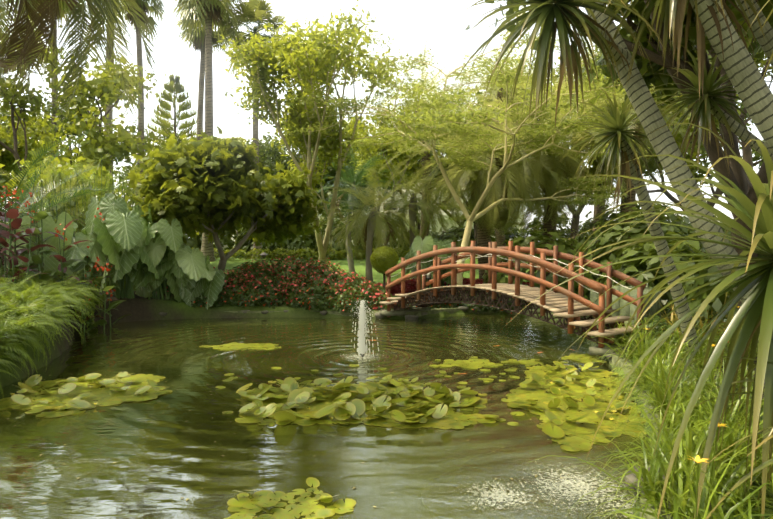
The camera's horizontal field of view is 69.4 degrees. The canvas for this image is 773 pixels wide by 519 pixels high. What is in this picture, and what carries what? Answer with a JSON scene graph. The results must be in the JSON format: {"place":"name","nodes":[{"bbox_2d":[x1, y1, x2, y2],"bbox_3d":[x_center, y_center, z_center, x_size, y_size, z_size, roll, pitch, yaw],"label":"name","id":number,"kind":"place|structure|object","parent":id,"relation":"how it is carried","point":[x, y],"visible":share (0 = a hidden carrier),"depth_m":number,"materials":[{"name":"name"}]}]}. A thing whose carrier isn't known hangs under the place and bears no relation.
{"place":"outdoors","nodes":[
{"label":"outdoors","id":0,"kind":"place"},
{"bbox_2d":[0,314,651,518],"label":"pond water","id":1,"kind":"structure","parent":0,"point":[166,450],"depth_m":6.01,"materials":[{"name":"green liquid"}]},
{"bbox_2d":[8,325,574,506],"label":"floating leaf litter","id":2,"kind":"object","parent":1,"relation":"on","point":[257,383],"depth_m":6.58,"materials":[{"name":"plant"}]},
{"bbox_2d":[0,342,646,518],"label":"lily pads","id":3,"kind":"object","parent":1,"relation":"on","point":[404,403],"visible":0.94,"depth_m":7.21,"materials":[{"name":"green plant"}]},
{"bbox_2d":[340,300,385,360],"bbox_3d":[-0.449,1.726,10.343,1.700,1.963,1.700,0,2,1],"label":"fountain","id":4,"kind":"object","parent":1,"relation":"in","point":[362,347],"visible":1,"depth_m":10.30,"materials":[{"name":"white liquid"}]},
{"bbox_2d":[453,460,636,518],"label":"water foam","id":5,"kind":"object","parent":1,"relation":"on","point":[582,483],"depth_m":4.70,"materials":[{"name":"white liquid"}]},
{"bbox_2d":[0,247,772,518],"bbox_3d":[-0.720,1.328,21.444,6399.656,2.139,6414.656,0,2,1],"label":"ground","id":6,"kind":"structure","parent":0,"point":[137,308],"depth_m":15.43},
{"bbox_2d":[0,113,78,211],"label":"tree","id":7,"kind":"object","parent":6,"relation":"on","point":[7,158],"visible":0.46,"depth_m":31.09,"materials":[{"name":"green plant"}]},
{"bbox_2d":[18,0,89,156],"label":"fan palm","id":8,"kind":"object","parent":6,"relation":"on","point":[54,91],"visible":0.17,"depth_m":40.73,"materials":[{"name":"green plant"}]},
{"bbox_2d":[0,156,116,229],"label":"shrub","id":9,"kind":"object","parent":6,"relation":"on","point":[49,172],"visible":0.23,"depth_m":18.71,"materials":[{"name":"green plant"}]},
{"bbox_2d":[0,267,118,401],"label":"ornamental grass","id":10,"kind":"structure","parent":6,"relation":"on","point":[34,306],"depth_m":9.68,"materials":[{"name":"green plant"}]},
{"bbox_2d":[0,186,126,332],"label":"canna plants","id":11,"kind":"object","parent":6,"relation":"on","point":[11,261],"visible":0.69,"depth_m":12.59,"materials":[{"name":"red plant"}]},
{"bbox_2d":[0,131,129,280],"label":"palm","id":12,"kind":"object","parent":6,"relation":"on","point":[25,192],"visible":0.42,"depth_m":14.45,"materials":[{"name":"green plant"}]},
{"bbox_2d":[0,150,145,231],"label":"shrub","id":13,"kind":"object","parent":6,"relation":"on","point":[61,164],"visible":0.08,"depth_m":21.17,"materials":[{"name":"green plant"}]},
{"bbox_2d":[0,97,156,167],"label":"tree","id":14,"kind":"object","parent":6,"relation":"on","point":[62,118],"visible":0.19,"depth_m":40.71,"materials":[{"name":"green plant"}]},
{"bbox_2d":[18,153,143,290],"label":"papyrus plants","id":15,"kind":"object","parent":6,"relation":"on","point":[55,174],"visible":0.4,"depth_m":16.47,"materials":[{"name":"green plant"}]},
{"bbox_2d":[0,9,166,177],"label":"tree","id":16,"kind":"object","parent":6,"relation":"on","point":[106,93],"visible":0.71,"depth_m":27.93,"materials":[{"name":"green plant"}]},
{"bbox_2d":[104,2,114,192],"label":"fan palm","id":17,"kind":"object","parent":6,"relation":"on","point":[110,117],"visible":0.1,"depth_m":38.02,"materials":[{"name":"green plant"}]},
{"bbox_2d":[6,192,224,308],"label":"elephant ear plants","id":18,"kind":"object","parent":6,"relation":"on","point":[148,258],"visible":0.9,"depth_m":14.98,"materials":[{"name":"green plant"}]},
{"bbox_2d":[0,0,247,129],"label":"palm","id":19,"kind":"object","parent":6,"relation":"on","point":[24,12],"visible":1,"depth_m":8.43,"materials":[{"name":"green plant"}]},
{"bbox_2d":[115,0,170,201],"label":"fan palm","id":20,"kind":"object","parent":6,"relation":"on","point":[154,7],"visible":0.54,"depth_m":40.07,"materials":[{"name":"green plant"}]},
{"bbox_2d":[115,125,187,201],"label":"tree","id":21,"kind":"object","parent":6,"relation":"on","point":[179,141],"visible":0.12,"depth_m":48.77,"materials":[{"name":"green plant"}]},
{"bbox_2d":[132,74,196,193],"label":"araucaria tree","id":22,"kind":"object","parent":6,"relation":"on","point":[171,87],"visible":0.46,"depth_m":47.51,"materials":[{"name":"green plant"}]},
{"bbox_2d":[128,139,207,237],"bbox_3d":[-11.210,-2.849,31.214,6.326,7.170,8.824,-1,2,-31],"label":"shrub","id":23,"kind":"object","parent":6,"relation":"on","point":[163,146],"depth_m":29.39,"materials":[{"name":"green plant"}]},
{"bbox_2d":[173,1,229,139],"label":"fan palm","id":24,"kind":"object","parent":6,"relation":"on","point":[198,44],"visible":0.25,"depth_m":43.60,"materials":[{"name":"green plant"}]},
{"bbox_2d":[169,0,254,261],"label":"fan palm","id":25,"kind":"object","parent":6,"relation":"on","point":[215,14],"visible":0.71,"depth_m":35.46,"materials":[{"name":"green plant"}]},
{"bbox_2d":[126,125,331,270],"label":"tree","id":26,"kind":"object","parent":6,"relation":"on","point":[214,185],"visible":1,"depth_m":16.41,"materials":[{"name":"green plant"}]},
{"bbox_2d":[220,0,290,259],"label":"fan palm","id":27,"kind":"object","parent":6,"relation":"on","point":[261,7],"visible":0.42,"depth_m":37.16,"materials":[{"name":"green plant"}]},
{"bbox_2d":[255,252,267,279],"bbox_3d":[-5.051,0.401,23.009,0.774,1.390,0.600,0,2,1],"label":"garden lamp","id":28,"kind":"object","parent":6,"relation":"on","point":[263,254],"visible":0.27,"depth_m":22.92,"materials":[{"name":"grey metal"}]},
{"bbox_2d":[244,131,289,182],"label":"tree","id":29,"kind":"object","parent":6,"relation":"on","point":[266,143],"visible":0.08,"depth_m":47.17,"materials":[{"name":"green plant"}]},
{"bbox_2d":[166,254,398,310],"bbox_3d":[-3.464,0.664,17.577,7.731,1.660,3.058,0,2,1],"label":"flower bush","id":30,"kind":"object","parent":6,"relation":"on","point":[299,276],"visible":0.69,"depth_m":16.72,"materials":[{"name":"red plant"}]},
{"bbox_2d":[260,146,320,244],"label":"tree","id":31,"kind":"object","parent":6,"relation":"on","point":[276,170],"depth_m":50.90,"materials":[{"name":"green plant"}]},
{"bbox_2d":[259,136,343,246],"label":"tree","id":32,"kind":"object","parent":6,"relation":"on","point":[270,153],"visible":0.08,"depth_m":42.31,"materials":[{"name":"green plant"}]},
{"bbox_2d":[244,107,373,249],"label":"tree","id":33,"kind":"object","parent":6,"relation":"on","point":[326,192],"visible":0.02,"depth_m":43.94,"materials":[{"name":"green plant"}]},
{"bbox_2d":[217,0,408,268],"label":"pale tree","id":34,"kind":"object","parent":6,"relation":"on","point":[317,65],"visible":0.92,"depth_m":20.20,"materials":[{"name":"green plant"}]},
{"bbox_2d":[316,138,390,226],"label":"tree","id":35,"kind":"object","parent":6,"relation":"on","point":[331,170],"visible":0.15,"depth_m":40.80,"materials":[{"name":"green plant"}]},
{"bbox_2d":[192,246,529,259],"bbox_3d":[-0.134,-0.429,37.862,60.539,1.040,3.547,0,2,1],"label":"hedge","id":36,"kind":"object","parent":6,"relation":"on","point":[291,253],"visible":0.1,"depth_m":36.91,"materials":[{"name":"green plant"}]},
{"bbox_2d":[312,137,410,273],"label":"palm","id":37,"kind":"object","parent":6,"relation":"on","point":[349,196],"visible":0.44,"depth_m":26.50,"materials":[{"name":"green plant"}]},
{"bbox_2d":[213,183,523,250],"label":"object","id":38,"kind":"structure","parent":6,"relation":"on","point":[438,224],"depth_m":61.67,"materials":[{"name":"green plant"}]},
{"bbox_2d":[316,160,438,283],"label":"palm","id":39,"kind":"object","parent":6,"relation":"on","point":[373,220],"visible":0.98,"depth_m":21.61,"materials":[{"name":"green plant"}]},
{"bbox_2d":[370,246,398,289],"bbox_3d":[-0.071,0.440,18.901,0.998,1.799,0.994,0,2,1],"label":"topiary bush","id":40,"kind":"object","parent":6,"relation":"on","point":[381,254],"visible":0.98,"depth_m":18.58,"materials":[{"name":"green plant"}]},
{"bbox_2d":[342,84,433,268],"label":"light tree","id":41,"kind":"object","parent":6,"relation":"on","point":[391,152],"visible":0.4,"depth_m":29.11,"materials":[{"name":"green plant"}]},
{"bbox_2d":[6,196,771,327],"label":"shrubs","id":42,"kind":"object","parent":6,"relation":"on","point":[614,234],"visible":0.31,"depth_m":17.25,"materials":[{"name":"green plant"}]},
{"bbox_2d":[345,154,470,278],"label":"palm","id":43,"kind":"object","parent":6,"relation":"on","point":[413,198],"visible":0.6,"depth_m":22.94,"materials":[{"name":"green plant"}]},
{"bbox_2d":[339,39,492,240],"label":"date palm","id":44,"kind":"object","parent":6,"relation":"on","point":[427,155],"visible":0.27,"depth_m":32.21,"materials":[{"name":"green plant"}]},
{"bbox_2d":[330,131,520,230],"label":"tree","id":45,"kind":"object","parent":6,"relation":"on","point":[413,170],"visible":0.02,"depth_m":41.37,"materials":[{"name":"green plant"}]},
{"bbox_2d":[426,267,430,287],"bbox_3d":[1.364,0.840,18.186,0.230,1.220,0.230,1,2,29],"label":"garden lantern","id":46,"kind":"object","parent":6,"relation":"on","point":[428,276],"visible":0.42,"depth_m":18.11,"materials":[{"name":"metal"}]},
{"bbox_2d":[404,235,464,289],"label":"elephant ear plants","id":47,"kind":"object","parent":6,"relation":"on","point":[427,243],"depth_m":19.53,"materials":[{"name":"green plant"}]},
{"bbox_2d":[351,277,529,295],"bbox_3d":[1.670,1.074,20.832,8.837,0.700,4.407,0,2,1],"label":"red foliage bed","id":48,"kind":"object","parent":6,"relation":"on","point":[410,285],"visible":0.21,"depth_m":21.04,"materials":[{"name":"plant"}]},
{"bbox_2d":[159,306,722,514],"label":"edge rocks","id":49,"kind":"object","parent":6,"relation":"on","point":[631,477],"visible":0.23,"depth_m":15.40,"materials":[{"name":"grey stone"}]},
{"bbox_2d":[224,307,678,518],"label":"bank","id":50,"kind":"structure","parent":6,"relation":"on","point":[613,361],"depth_m":9.70,"materials":[{"name":"brown soil"}]},
{"bbox_2d":[183,204,730,259],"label":"shrubs","id":51,"kind":"object","parent":6,"relation":"on","point":[298,243],"visible":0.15,"depth_m":40.37,"materials":[{"name":"green plant"}]},
{"bbox_2d":[390,115,543,256],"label":"tree","id":52,"kind":"object","parent":6,"relation":"on","point":[475,226],"visible":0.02,"depth_m":40.80,"materials":[{"name":"green plant"}]},
{"bbox_2d":[283,6,652,284],"bbox_3d":[2.519,-3.329,19.765,13.665,9.526,14.653,0,2,1],"label":"flame tree","id":53,"kind":"object","parent":6,"relation":"on","point":[453,116],"visible":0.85,"depth_m":18.54,"materials":[{"name":"green plant"}]},
{"bbox_2d":[191,283,758,344],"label":"bank plants","id":54,"kind":"object","parent":6,"relation":"on","point":[239,300],"visible":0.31,"depth_m":15.98,"materials":[{"name":"green plant"}]},
{"bbox_2d":[365,88,588,234],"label":"tree","id":55,"kind":"object","parent":6,"relation":"on","point":[469,201],"depth_m":46.92,"materials":[{"name":"green plant"}]},
{"bbox_2d":[378,62,596,279],"bbox_3d":[4.043,-3.026,23.243,9.156,8.422,9.397,0,2,1],"label":"tree","id":56,"kind":"object","parent":6,"relation":"on","point":[517,186],"visible":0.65,"depth_m":22.19,"materials":[{"name":"green plant"}]},
{"bbox_2d":[436,30,564,262],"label":"tree","id":57,"kind":"object","parent":6,"relation":"on","point":[500,239],"visible":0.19,"depth_m":33.22,"materials":[{"name":"green plant"}]},
{"bbox_2d":[379,241,649,356],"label":"bridge","id":58,"kind":"structure","parent":6,"relation":"on","point":[569,306],"depth_m":12.05,"materials":[{"name":"brown wood"}]},
{"bbox_2d":[438,57,658,249],"bbox_3d":[11.124,-6.394,35.545,10.405,13.136,15.825,-1,2,-42],"label":"tree","id":59,"kind":"object","parent":6,"relation":"on","point":[575,225],"depth_m":37.01,"materials":[{"name":"green plant"}]},
{"bbox_2d":[447,64,662,275],"bbox_3d":[7.292,-3.272,24.534,9.458,8.751,9.435,0,2,1],"label":"tree","id":60,"kind":"object","parent":6,"relation":"on","point":[565,174],"visible":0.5,"depth_m":23.29,"materials":[{"name":"green plant"}]},
{"bbox_2d":[527,21,633,255],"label":"date palm","id":61,"kind":"object","parent":6,"relation":"on","point":[597,209],"visible":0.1,"depth_m":30.09,"materials":[{"name":"green plant"}]},
{"bbox_2d":[452,0,759,333],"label":"yucca tree","id":62,"kind":"object","parent":6,"relation":"on","point":[549,18],"visible":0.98,"depth_m":6.62,"materials":[{"name":"green plant"}]},
{"bbox_2d":[465,0,772,310],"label":"tree","id":63,"kind":"object","parent":6,"relation":"on","point":[736,176],"visible":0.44,"depth_m":11.23,"materials":[{"name":"green plant"}]},
{"bbox_2d":[590,285,660,331],"bbox_3d":[5.888,1.472,13.415,1.128,1.500,3.626,0,2,6],"label":"leaf plant","id":64,"kind":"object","parent":6,"relation":"on","point":[655,307],"depth_m":14.11,"materials":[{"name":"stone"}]},
{"bbox_2d":[559,70,703,359],"bbox_3d":[4.082,-0.503,8.797,2.592,4.688,1.971,0,2,1],"label":"yucca tree","id":65,"kind":"object","parent":6,"relation":"on","point":[625,147],"visible":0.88,"depth_m":8.84,"materials":[{"name":"green plant"}]},
{"bbox_2d":[504,123,772,518],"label":"yucca tree","id":66,"kind":"object","parent":6,"relation":"on","point":[752,318],"visible":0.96,"depth_m":3.28,"materials":[{"name":"green plant"}]},
{"bbox_2d":[552,49,740,259],"bbox_3d":[9.863,-3.907,22.336,7.528,10.287,8.460,0,2,1],"label":"date palm","id":67,"kind":"object","parent":6,"relation":"on","point":[627,199],"visible":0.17,"depth_m":22.21,"materials":[{"name":"green plant"}]},
{"bbox_2d":[539,290,772,518],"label":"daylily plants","id":68,"kind":"object","parent":6,"relation":"on","point":[730,470],"visible":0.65,"depth_m":4.55,"materials":[{"name":"green plant"}]},
{"bbox_2d":[555,50,766,261],"bbox_3d":[14.588,-5.946,31.506,9.322,13.176,14.763,0,2,1],"label":"tree","id":69,"kind":"object","parent":6,"relation":"on","point":[653,94],"visible":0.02,"depth_m":27.59,"materials":[{"name":"green plant"}]},
{"bbox_2d":[564,38,772,252],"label":"tree","id":70,"kind":"object","parent":6,"relation":"on","point":[703,156],"visible":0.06,"depth_m":24.94,"materials":[{"name":"green plant"}]},
{"bbox_2d":[573,18,769,184],"bbox_3d":[16.312,-5.743,22.221,15.620,14.163,10.571,0,2,-10],"label":"tree","id":71,"kind":"object","parent":6,"relation":"on","point":[746,153],"visible":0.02,"depth_m":20.77,"materials":[{"name":"green plant"}]},
{"bbox_2d":[579,0,772,153],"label":"yucca tree","id":72,"kind":"object","parent":6,"relation":"on","point":[715,25],"visible":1,"depth_m":5.70,"materials":[{"name":"green plant"}]},
{"bbox_2d":[607,0,772,60],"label":"tree","id":73,"kind":"object","parent":6,"relation":"on","point":[767,8],"visible":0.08,"depth_m":8.13,"materials":[{"name":"green plant"}]},
{"bbox_2d":[649,301,732,342],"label":"bromeliad plants","id":74,"kind":"object","parent":6,"relation":"on","point":[673,319],"visible":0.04,"depth_m":11.52,"materials":[{"name":"green plant"}]},
{"bbox_2d":[622,0,772,183],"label":"yucca tree","id":75,"kind":"object","parent":6,"relation":"on","point":[706,109],"visible":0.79,"depth_m":7.57,"materials":[{"name":"green plant"}]},
{"bbox_2d":[685,93,764,203],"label":"tree","id":76,"kind":"object","parent":6,"relation":"on","point":[757,157],"visible":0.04,"depth_m":38.05,"materials":[{"name":"green plant"}]},
{"bbox_2d":[707,26,772,211],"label":"tree","id":77,"kind":"object","parent":6,"relation":"on","point":[722,73],"visible":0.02,"depth_m":14.82,"materials":[{"name":"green plant"}]},
{"bbox_2d":[716,0,772,81],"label":"yucca tree","id":78,"kind":"object","parent":6,"relation":"on","point":[760,30],"visible":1,"depth_m":4.55,"materials":[{"name":"green plant"}]},
{"bbox_2d":[0,0,772,241],"label":"sky","id":79,"kind":"structure","parent":0,"point":[413,21],"materials":[{"name":"white"}]}
]}

